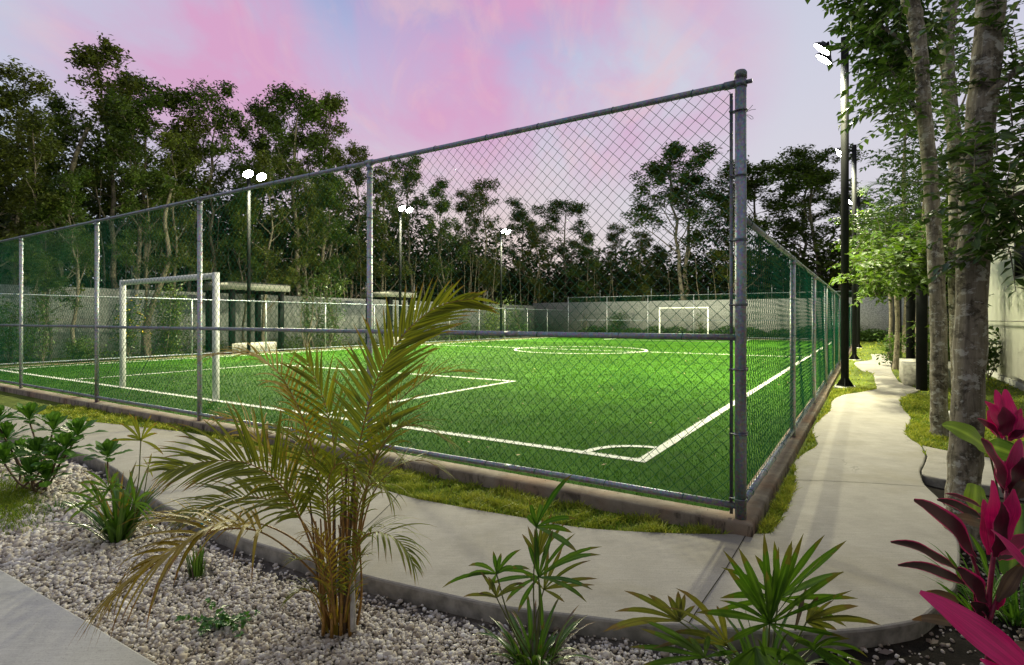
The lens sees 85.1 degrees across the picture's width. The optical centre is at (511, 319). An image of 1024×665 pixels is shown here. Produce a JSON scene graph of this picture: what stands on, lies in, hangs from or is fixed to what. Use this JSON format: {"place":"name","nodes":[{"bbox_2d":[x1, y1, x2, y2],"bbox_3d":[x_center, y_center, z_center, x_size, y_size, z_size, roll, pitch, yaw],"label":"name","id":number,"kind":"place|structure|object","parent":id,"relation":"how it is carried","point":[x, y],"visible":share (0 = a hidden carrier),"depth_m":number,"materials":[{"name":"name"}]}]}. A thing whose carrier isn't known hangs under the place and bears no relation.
{"place":"outdoors","nodes":[
{"label":"outdoors","id":0,"kind":"place"},
{"bbox_2d":[0,570,156,664],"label":"pavement","id":1,"kind":"structure","parent":0,"point":[36,628],"depth_m":2.63,"materials":[{"name":"concrete"}]},
{"bbox_2d":[0,442,798,664],"bbox_3d":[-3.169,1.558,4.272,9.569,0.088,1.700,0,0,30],"label":"gravel","id":2,"kind":"structure","parent":0,"point":[19,558],"depth_m":2.99,"materials":[{"name":"grey gravel"}]},
{"bbox_2d":[0,465,60,534],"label":"grass patch","id":3,"kind":"object","parent":2,"relation":"on","point":[9,501],"visible":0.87,"depth_m":4.62,"materials":[{"name":"green plant"}]},
{"bbox_2d":[0,402,133,493],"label":"paddle leaf shrub","id":4,"kind":"object","parent":2,"relation":"on","point":[29,466],"visible":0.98,"depth_m":5.01,"materials":[{"name":"green plant"}]},
{"bbox_2d":[43,413,177,542],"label":"fan palm","id":5,"kind":"object","parent":2,"relation":"on","point":[121,513],"visible":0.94,"depth_m":3.87,"materials":[{"name":"green plant"}]},
{"bbox_2d":[184,544,208,579],"bbox_3d":[-1.925,1.459,3.397,0.143,0.222,0.185,0,0,0],"label":"grass tuft","id":6,"kind":"object","parent":2,"relation":"on","point":[198,567],"visible":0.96,"depth_m":3.38,"materials":[{"name":"green plant"}]},
{"bbox_2d":[174,597,259,637],"bbox_3d":[-1.485,1.517,2.830,0.374,0.123,0.277,0,0,0],"label":"weed","id":7,"kind":"object","parent":2,"relation":"on","point":[207,623],"visible":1,"depth_m":2.80,"materials":[{"name":"green plant"}]},
{"bbox_2d":[71,276,498,648],"bbox_3d":[-0.985,0.694,2.658,1.845,1.839,1.129,0,0,0],"label":"areca palm","id":8,"kind":"object","parent":2,"relation":"on","point":[342,609],"visible":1,"depth_m":2.77,"materials":[{"name":"plant"}]},
{"bbox_2d":[442,475,601,664],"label":"fan palm","id":9,"kind":"object","parent":2,"relation":"on","point":[532,648],"visible":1,"depth_m":2.56,"materials":[{"name":"green plant"}]},
{"bbox_2d":[603,533,879,664],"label":"fan palm","id":10,"kind":"object","parent":2,"relation":"on","point":[778,586],"visible":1,"depth_m":2.37,"materials":[{"name":"green plant"}]},
{"bbox_2d":[0,337,836,510],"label":"pitch turf","id":11,"kind":"structure","parent":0,"point":[687,438],"depth_m":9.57,"materials":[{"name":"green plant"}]},
{"bbox_2d":[69,272,219,404],"bbox_3d":[-6.935,0.306,10.329,3.614,2.252,1.088,0,0,33],"label":"football goal","id":12,"kind":"object","parent":11,"relation":"on","point":[214,306],"visible":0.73,"depth_m":10.17,"materials":[{"name":"white paint"}]},
{"bbox_2d":[0,337,830,461],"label":"pitch markings","id":13,"kind":"object","parent":11,"relation":"on","point":[661,449],"visible":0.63,"depth_m":7.25,"materials":[{"name":"white paint"}]},
{"bbox_2d":[0,354,959,661],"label":"path","id":14,"kind":"structure","parent":0,"point":[870,444],"depth_m":3.68,"materials":[{"name":"concrete"}]},
{"bbox_2d":[0,336,1023,533],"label":"lawn","id":15,"kind":"structure","parent":0,"point":[10,400],"depth_m":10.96,"materials":[{"name":"green plant"}]},
{"bbox_2d":[0,296,36,362],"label":"shrub","id":16,"kind":"object","parent":15,"relation":"on","point":[9,327],"visible":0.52,"depth_m":19.40,"materials":[{"name":"green plant"}]},
{"bbox_2d":[8,284,72,363],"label":"sapling","id":17,"kind":"object","parent":15,"relation":"on","point":[37,328],"visible":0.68,"depth_m":18.57,"materials":[{"name":"green plant"}]},
{"bbox_2d":[5,180,86,360],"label":"forest tree","id":18,"kind":"object","parent":15,"relation":"on","point":[40,228],"visible":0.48,"depth_m":19.93,"materials":[{"name":"green plant"}]},
{"bbox_2d":[0,108,94,357],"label":"forest tree","id":19,"kind":"object","parent":15,"relation":"on","point":[42,148],"visible":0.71,"depth_m":19.93,"materials":[{"name":"green plant"}]},
{"bbox_2d":[26,165,103,358],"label":"forest tree","id":20,"kind":"object","parent":15,"relation":"on","point":[77,176],"visible":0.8,"depth_m":20.06,"materials":[{"name":"green plant"}]},
{"bbox_2d":[53,333,106,361],"bbox_3d":[-15.220,1.054,19.723,2.066,1.138,1.553,0,0,42],"label":"shrub","id":21,"kind":"object","parent":15,"relation":"on","point":[78,353],"visible":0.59,"depth_m":19.54,"materials":[{"name":"green plant"}]},
{"bbox_2d":[109,289,153,359],"bbox_3d":[-14.127,0.208,20.744,1.424,2.761,1.470,0,0,-27],"label":"flowering shrub","id":22,"kind":"object","parent":15,"relation":"on","point":[129,324],"visible":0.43,"depth_m":20.75,"materials":[{"name":"green plant"}]},
{"bbox_2d":[108,164,177,355],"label":"forest tree","id":23,"kind":"object","parent":15,"relation":"on","point":[135,175],"visible":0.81,"depth_m":22.60,"materials":[{"name":"green plant"}]},
{"bbox_2d":[146,272,194,357],"bbox_3d":[-13.647,-0.135,22.301,1.768,3.514,1.841,0,0,0],"label":"shrub","id":24,"kind":"object","parent":15,"relation":"on","point":[168,323],"visible":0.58,"depth_m":22.11,"materials":[{"name":"green plant"}]},
{"bbox_2d":[133,162,214,355],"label":"tree","id":25,"kind":"object","parent":15,"relation":"on","point":[166,200],"visible":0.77,"depth_m":22.93,"materials":[{"name":"green plant"}]},
{"bbox_2d":[136,130,215,353],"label":"forest tree","id":26,"kind":"object","parent":15,"relation":"on","point":[173,160],"visible":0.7,"depth_m":23.98,"materials":[{"name":"green plant"}]},
{"bbox_2d":[216,192,267,342],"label":"forest tree","id":27,"kind":"object","parent":15,"relation":"on","point":[239,275],"visible":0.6,"depth_m":26.46,"materials":[{"name":"green plant"}]},
{"bbox_2d":[202,281,290,353],"bbox_3d":[-11.737,-0.020,24.596,2.250,3.060,2.941,0,0,33],"label":"bench shelter","id":28,"kind":"object","parent":15,"relation":"on","point":[259,292],"visible":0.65,"depth_m":24.06,"materials":[{"name":"black metal"}]},
{"bbox_2d":[243,169,266,352],"bbox_3d":[-10.774,-2.335,23.091,0.794,7.690,1.010,0,0,33],"label":"floodlight","id":29,"kind":"object","parent":15,"relation":"on","point":[248,174],"visible":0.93,"depth_m":23.16,"materials":[{"name":"metal"}]},
{"bbox_2d":[0,324,524,362],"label":"undergrowth","id":30,"kind":"object","parent":15,"relation":"on","point":[195,346],"visible":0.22,"depth_m":25.20,"materials":[{"name":"green plant"}]},
{"bbox_2d":[232,147,300,341],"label":"forest tree","id":31,"kind":"object","parent":15,"relation":"on","point":[265,163],"visible":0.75,"depth_m":27.33,"materials":[{"name":"green plant"}]},
{"bbox_2d":[294,266,319,349],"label":"sapling","id":32,"kind":"object","parent":15,"relation":"on","point":[304,325],"visible":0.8,"depth_m":27.29,"materials":[{"name":"green plant"}]},
{"bbox_2d":[282,178,332,348],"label":"forest tree","id":33,"kind":"object","parent":15,"relation":"on","point":[315,216],"visible":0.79,"depth_m":28.41,"materials":[{"name":"green plant"}]},
{"bbox_2d":[284,164,364,346],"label":"forest tree","id":34,"kind":"object","parent":15,"relation":"on","point":[326,189],"visible":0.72,"depth_m":30.18,"materials":[{"name":"green plant"}]},
{"bbox_2d":[305,270,350,347],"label":"sapling","id":35,"kind":"object","parent":15,"relation":"on","point":[328,324],"visible":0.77,"depth_m":28.30,"materials":[{"name":"green plant"}]},
{"bbox_2d":[361,291,416,344],"bbox_3d":[-7.028,-0.020,31.972,2.251,3.060,2.240,0,0,33],"label":"bench shelter","id":36,"kind":"object","parent":15,"relation":"on","point":[382,293],"visible":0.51,"depth_m":31.04,"materials":[{"name":"black metal"}]},
{"bbox_2d":[398,205,412,340],"bbox_3d":[-5.984,-2.380,30.593,0.794,7.780,1.010,0,0,33],"label":"floodlight","id":37,"kind":"object","parent":15,"relation":"on","point":[401,208],"visible":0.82,"depth_m":30.66,"materials":[{"name":"metal"}]},
{"bbox_2d":[0,337,851,536],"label":"kerb","id":38,"kind":"structure","parent":15,"relation":"on","point":[758,505],"depth_m":4.98,"materials":[{"name":"concrete"}]},
{"bbox_2d":[0,293,567,364],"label":"chain link fence","id":39,"kind":"object","parent":38,"relation":"on","point":[191,331],"visible":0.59,"depth_m":22.72,"materials":[{"name":"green metal"}]},
{"bbox_2d":[0,69,754,519],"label":"chain link fence","id":40,"kind":"object","parent":38,"relation":"on","point":[740,81],"visible":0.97,"depth_m":5.19,"materials":[{"name":"grey metal"}]},
{"bbox_2d":[567,291,849,338],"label":"chain link fence","id":41,"kind":"object","parent":38,"relation":"on","point":[647,320],"visible":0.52,"depth_m":42.28,"materials":[{"name":"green metal"}]},
{"bbox_2d":[747,217,851,502],"bbox_3d":[11.855,0.333,19.967,0.072,2.164,38.043,0,0,33],"label":"chain link fence","id":42,"kind":"object","parent":38,"relation":"on","point":[816,320],"visible":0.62,"depth_m":6.53,"materials":[{"name":"green metal"}]},
{"bbox_2d":[564,229,605,301],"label":"forest tree","id":43,"kind":"object","parent":15,"relation":"on","point":[589,236],"visible":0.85,"depth_m":51.85,"materials":[{"name":"green plant"}]},
{"bbox_2d":[577,325,929,341],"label":"undergrowth","id":44,"kind":"object","parent":15,"relation":"on","point":[650,330],"visible":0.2,"depth_m":42.45,"materials":[{"name":"green plant"}]},
{"bbox_2d":[813,36,855,388],"bbox_3d":[7.141,-2.335,12.357,0.794,7.690,1.010,0,0,33],"label":"floodlight","id":45,"kind":"object","parent":15,"relation":"on","point":[825,57],"visible":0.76,"depth_m":12.19,"materials":[{"name":"metal"}]},
{"bbox_2d":[835,144,860,360],"bbox_3d":[12.362,-2.430,20.533,0.794,7.880,1.010,0,0,33],"label":"floodlight","id":46,"kind":"object","parent":15,"relation":"on","point":[853,356],"visible":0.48,"depth_m":20.36,"materials":[{"name":"metal"}]},
{"bbox_2d":[827,189,955,369],"bbox_3d":[9.170,-1.100,13.462,2.776,5.269,9.325,0,0,30],"label":"tree","id":47,"kind":"object","parent":15,"relation":"on","point":[896,257],"visible":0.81,"depth_m":11.71,"materials":[{"name":"green plant"}]},
{"bbox_2d":[873,325,915,365],"bbox_3d":[12.136,0.855,17.717,1.272,1.309,1.396,0,0,40],"label":"shrub","id":48,"kind":"object","parent":15,"relation":"on","point":[890,355],"visible":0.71,"depth_m":17.76,"materials":[{"name":"green plant"}]},
{"bbox_2d":[850,163,948,359],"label":"tree","id":49,"kind":"object","parent":15,"relation":"on","point":[906,217],"visible":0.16,"depth_m":19.90,"materials":[{"name":"green plant"}]},
{"bbox_2d":[857,133,946,356],"bbox_3d":[14.409,-2.672,19.855,3.875,8.428,1.949,0,0,0],"label":"tree","id":50,"kind":"object","parent":15,"relation":"on","point":[888,184],"visible":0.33,"depth_m":20.01,"materials":[{"name":"green plant"}]},
{"bbox_2d":[851,113,962,352],"bbox_3d":[17.826,-3.999,25.724,3.760,11.095,4.789,0,0,0],"label":"tree","id":51,"kind":"object","parent":15,"relation":"on","point":[897,151],"visible":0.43,"depth_m":24.96,"materials":[{"name":"green plant"}]},
{"bbox_2d":[805,0,1011,437],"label":"tree","id":52,"kind":"object","parent":15,"relation":"on","point":[898,61],"visible":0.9,"depth_m":7.31,"materials":[{"name":"green plant"}]},
{"bbox_2d":[899,358,929,386],"bbox_3d":[9.614,1.252,13.299,0.560,0.495,2.150,0,0,33],"label":"concrete bench","id":53,"kind":"object","parent":15,"relation":"on","point":[907,371],"visible":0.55,"depth_m":12.52,"materials":[{"name":"grey concrete"}]},
{"bbox_2d":[906,243,949,390],"bbox_3d":[9.965,-0.020,13.105,1.300,3.060,4.341,0,0,33],"label":"bench shelter","id":54,"kind":"object","parent":15,"relation":"on","point":[921,342],"visible":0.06,"depth_m":11.70,"materials":[{"name":"black metal"}]},
{"bbox_2d":[877,132,1000,363],"bbox_3d":[10.060,-1.694,13.197,2.267,6.443,5.234,0,0,31],"label":"tree","id":55,"kind":"object","parent":15,"relation":"on","point":[912,165],"visible":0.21,"depth_m":13.99,"materials":[{"name":"green plant"}]},
{"bbox_2d":[919,0,1023,399],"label":"tree","id":56,"kind":"object","parent":15,"relation":"on","point":[946,65],"visible":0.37,"depth_m":10.06,"materials":[{"name":"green plant"}]},
{"bbox_2d":[986,326,1002,379],"bbox_3d":[11.855,0.838,13.863,0.916,1.338,0.772,0,0,-37],"label":"shrub","id":57,"kind":"object","parent":15,"relation":"on","point":[993,354],"visible":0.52,"depth_m":13.75,"materials":[{"name":"green plant"}]},
{"bbox_2d":[0,0,1023,295],"label":"sky","id":58,"kind":"structure","parent":0,"point":[413,75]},
{"bbox_2d":[823,484,1023,664],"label":"soil bed","id":59,"kind":"object","parent":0,"point":[959,654],"depth_m":2.66,"materials":[{"name":"black soil"}]},
{"bbox_2d":[830,551,1023,664],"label":"soil pebbles","id":60,"kind":"object","parent":59,"relation":"on","point":[896,656],"visible":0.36,"depth_m":2.68,"materials":[{"name":"stone"}]},
{"bbox_2d":[942,421,1023,512],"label":"leaf plant","id":61,"kind":"object","parent":60,"relation":"on","point":[971,435],"visible":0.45,"depth_m":2.88,"materials":[{"name":"green plant"}]},
{"bbox_2d":[848,0,1023,550],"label":"tree","id":62,"kind":"object","parent":59,"relation":"on","point":[978,206],"visible":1,"depth_m":3.84,"materials":[{"name":"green plant"}]},
{"bbox_2d":[890,480,1023,660],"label":"cordyline","id":63,"kind":"object","parent":59,"relation":"on","point":[1000,518],"visible":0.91,"depth_m":2.39,"materials":[{"name":"pink plant"}]},
{"bbox_2d":[937,534,992,623],"bbox_3d":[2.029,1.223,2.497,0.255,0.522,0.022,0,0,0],"label":"strap leaf plant","id":64,"kind":"object","parent":59,"relation":"on","point":[981,552],"visible":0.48,"depth_m":2.50,"materials":[{"name":"green plant"}]},
{"bbox_2d":[919,529,1023,664],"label":"cordyline","id":65,"kind":"object","parent":59,"relation":"on","point":[993,642],"visible":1,"depth_m":2.07,"materials":[{"name":"pink plant"}]},
{"bbox_2d":[934,555,1023,627],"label":"spider plant","id":66,"kind":"object","parent":59,"relation":"on","point":[1014,614],"visible":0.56,"depth_m":2.89,"materials":[{"name":"green plant"}]},
{"bbox_2d":[937,438,1023,526],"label":"cordyline","id":67,"kind":"object","parent":59,"relation":"on","point":[1009,474],"visible":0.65,"depth_m":2.68,"materials":[{"name":"pink plant"}]},
{"bbox_2d":[977,389,1023,490],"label":"cordyline","id":68,"kind":"object","parent":59,"relation":"on","point":[1004,417],"visible":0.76,"depth_m":2.96,"materials":[{"name":"pink plant"}]},
{"bbox_2d":[998,504,1023,579],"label":"leaf plant","id":69,"kind":"object","parent":59,"relation":"on","point":[1005,566],"visible":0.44,"depth_m":2.59,"materials":[{"name":"green plant"}]},
{"bbox_2d":[921,445,1023,500],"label":"side path","id":70,"kind":"structure","parent":0,"point":[934,472],"depth_m":5.44,"materials":[{"name":"concrete"}]},
{"label":"ground","id":71,"kind":"structure","parent":0,"visible":0},
{"bbox_2d":[0,97,36,266],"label":"forest tree","id":72,"kind":"object","parent":71,"relation":"on","point":[6,184],"visible":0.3,"depth_m":21.53,"materials":[{"name":"green plant"}]},
{"bbox_2d":[0,56,77,284],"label":"forest tree","id":73,"kind":"object","parent":71,"relation":"on","point":[15,95],"visible":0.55,"depth_m":21.98,"materials":[{"name":"green plant"}]},
{"bbox_2d":[7,90,111,279],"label":"forest tree","id":74,"kind":"object","parent":71,"relation":"on","point":[58,103],"visible":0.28,"depth_m":25.11,"materials":[{"name":"green plant"}]},
{"bbox_2d":[18,96,111,282],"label":"tree","id":75,"kind":"object","parent":71,"relation":"on","point":[86,127],"visible":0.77,"depth_m":24.43,"materials":[{"name":"green plant"}]},
{"bbox_2d":[48,31,179,288],"bbox_3d":[-18.943,-5.639,26.496,5.210,14.455,4.950,0,0,36],"label":"forest tree","id":76,"kind":"object","parent":71,"relation":"on","point":[95,59],"visible":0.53,"depth_m":25.53,"materials":[{"name":"green plant"}]},
{"bbox_2d":[82,84,176,289],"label":"forest tree","id":77,"kind":"object","parent":71,"relation":"on","point":[117,135],"visible":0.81,"depth_m":24.66,"materials":[{"name":"green plant"}]},
{"bbox_2d":[63,69,208,289],"bbox_3d":[-18.816,-5.555,28.612,5.838,14.340,4.148,0,0,-21],"label":"forest tree","id":78,"kind":"object","parent":71,"relation":"on","point":[174,104],"visible":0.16,"depth_m":28.93,"materials":[{"name":"green plant"}]},
{"bbox_2d":[155,106,230,291],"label":"forest tree","id":79,"kind":"object","parent":71,"relation":"on","point":[190,123],"visible":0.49,"depth_m":29.14,"materials":[{"name":"green plant"}]},
{"bbox_2d":[157,76,255,271],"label":"forest tree","id":80,"kind":"object","parent":71,"relation":"on","point":[212,148],"visible":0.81,"depth_m":29.74,"materials":[{"name":"green plant"}]},
{"bbox_2d":[210,95,293,279],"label":"forest tree","id":81,"kind":"object","parent":71,"relation":"on","point":[243,132],"visible":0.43,"depth_m":36.10,"materials":[{"name":"green plant"}]},
{"bbox_2d":[0,259,533,359],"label":"boundary wall","id":82,"kind":"structure","parent":71,"relation":"on","point":[291,306],"depth_m":27.16,"materials":[{"name":"concrete"}]},
{"bbox_2d":[261,99,325,294],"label":"forest tree","id":83,"kind":"object","parent":71,"relation":"on","point":[286,153],"visible":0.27,"depth_m":41.13,"materials":[{"name":"green plant"}]},
{"bbox_2d":[243,81,347,295],"bbox_3d":[-12.608,-6.125,32.805,6.194,15.486,4.401,0,0,-30],"label":"forest tree","id":84,"kind":"object","parent":71,"relation":"on","point":[282,100],"visible":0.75,"depth_m":32.87,"materials":[{"name":"green plant"}]},
{"bbox_2d":[269,89,352,296],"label":"forest tree","id":85,"kind":"object","parent":71,"relation":"on","point":[337,105],"visible":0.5,"depth_m":35.40,"materials":[{"name":"green plant"}]},
{"bbox_2d":[333,139,380,297],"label":"forest tree","id":86,"kind":"object","parent":71,"relation":"on","point":[354,153],"visible":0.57,"depth_m":40.78,"materials":[{"name":"green plant"}]},
{"bbox_2d":[343,162,415,290],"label":"forest tree","id":87,"kind":"object","parent":71,"relation":"on","point":[380,169],"visible":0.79,"depth_m":37.01,"materials":[{"name":"green plant"}]},
{"bbox_2d":[379,155,435,291],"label":"forest tree","id":88,"kind":"object","parent":71,"relation":"on","point":[406,172],"visible":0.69,"depth_m":44.27,"materials":[{"name":"green plant"}]},
{"bbox_2d":[416,175,471,297],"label":"forest tree","id":89,"kind":"object","parent":71,"relation":"on","point":[445,203],"visible":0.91,"depth_m":42.93,"materials":[{"name":"green plant"}]},
{"bbox_2d":[445,188,486,291],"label":"forest tree","id":90,"kind":"object","parent":71,"relation":"on","point":[459,206],"visible":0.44,"depth_m":54.78,"materials":[{"name":"green plant"}]},
{"bbox_2d":[0,115,945,305],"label":"woodland","id":91,"kind":"object","parent":71,"relation":"on","point":[807,263],"depth_m":47.41,"materials":[{"name":"green plant"}]},
{"bbox_2d":[453,177,511,303],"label":"forest tree","id":92,"kind":"object","parent":71,"relation":"on","point":[483,260],"visible":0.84,"depth_m":49.63,"materials":[{"name":"green plant"}]},
{"bbox_2d":[503,196,556,303],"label":"forest tree","id":93,"kind":"object","parent":71,"relation":"on","point":[522,213],"visible":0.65,"depth_m":58.37,"materials":[{"name":"green plant"}]},
{"bbox_2d":[510,222,559,302],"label":"forest tree","id":94,"kind":"object","parent":71,"relation":"on","point":[531,237],"visible":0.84,"depth_m":55.31,"materials":[{"name":"green plant"}]},
{"bbox_2d":[527,199,600,301],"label":"forest tree","id":95,"kind":"object","parent":71,"relation":"on","point":[557,204],"visible":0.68,"depth_m":57.42,"materials":[{"name":"green plant"}]},
{"bbox_2d":[596,222,633,294],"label":"forest tree","id":96,"kind":"object","parent":71,"relation":"on","point":[613,235],"visible":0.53,"depth_m":55.92,"materials":[{"name":"green plant"}]},
{"bbox_2d":[621,229,662,300],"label":"forest tree","id":97,"kind":"object","parent":71,"relation":"on","point":[644,287],"visible":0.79,"depth_m":50.60,"materials":[{"name":"green plant"}]},
{"bbox_2d":[619,138,722,299],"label":"forest tree","id":98,"kind":"object","parent":71,"relation":"on","point":[674,150],"visible":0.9,"depth_m":46.17,"materials":[{"name":"green plant"}]},
{"bbox_2d":[637,144,728,299],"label":"forest tree","id":99,"kind":"object","parent":71,"relation":"on","point":[690,240],"visible":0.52,"depth_m":48.74,"materials":[{"name":"green plant"}]},
{"bbox_2d":[533,283,929,340],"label":"boundary wall","id":100,"kind":"structure","parent":71,"relation":"on","point":[872,315],"depth_m":45.21,"materials":[{"name":"concrete"}]},
{"bbox_2d":[701,155,788,298],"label":"forest tree","id":101,"kind":"object","parent":71,"relation":"on","point":[719,253],"visible":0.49,"depth_m":45.53,"materials":[{"name":"green plant"}]},
{"bbox_2d":[704,157,814,296],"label":"forest tree","id":102,"kind":"object","parent":71,"relation":"on","point":[766,179],"visible":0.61,"depth_m":45.44,"materials":[{"name":"green plant"}]},
{"bbox_2d":[756,150,851,292],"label":"forest tree","id":103,"kind":"object","parent":71,"relation":"on","point":[816,196],"visible":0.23,"depth_m":49.71,"materials":[{"name":"green plant"}]},
{"bbox_2d":[769,143,881,293],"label":"forest tree","id":104,"kind":"object","parent":71,"relation":"on","point":[808,175],"visible":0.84,"depth_m":44.99,"materials":[{"name":"green plant"}]},
{"bbox_2d":[804,191,872,290],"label":"forest tree","id":105,"kind":"object","parent":71,"relation":"on","point":[835,202],"visible":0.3,"depth_m":44.20,"materials":[{"name":"green plant"}]},
{"bbox_2d":[987,168,1023,390],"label":"wall","id":106,"kind":"structure","parent":71,"relation":"on","point":[1005,315],"depth_m":12.97,"materials":[{"name":"paint"}]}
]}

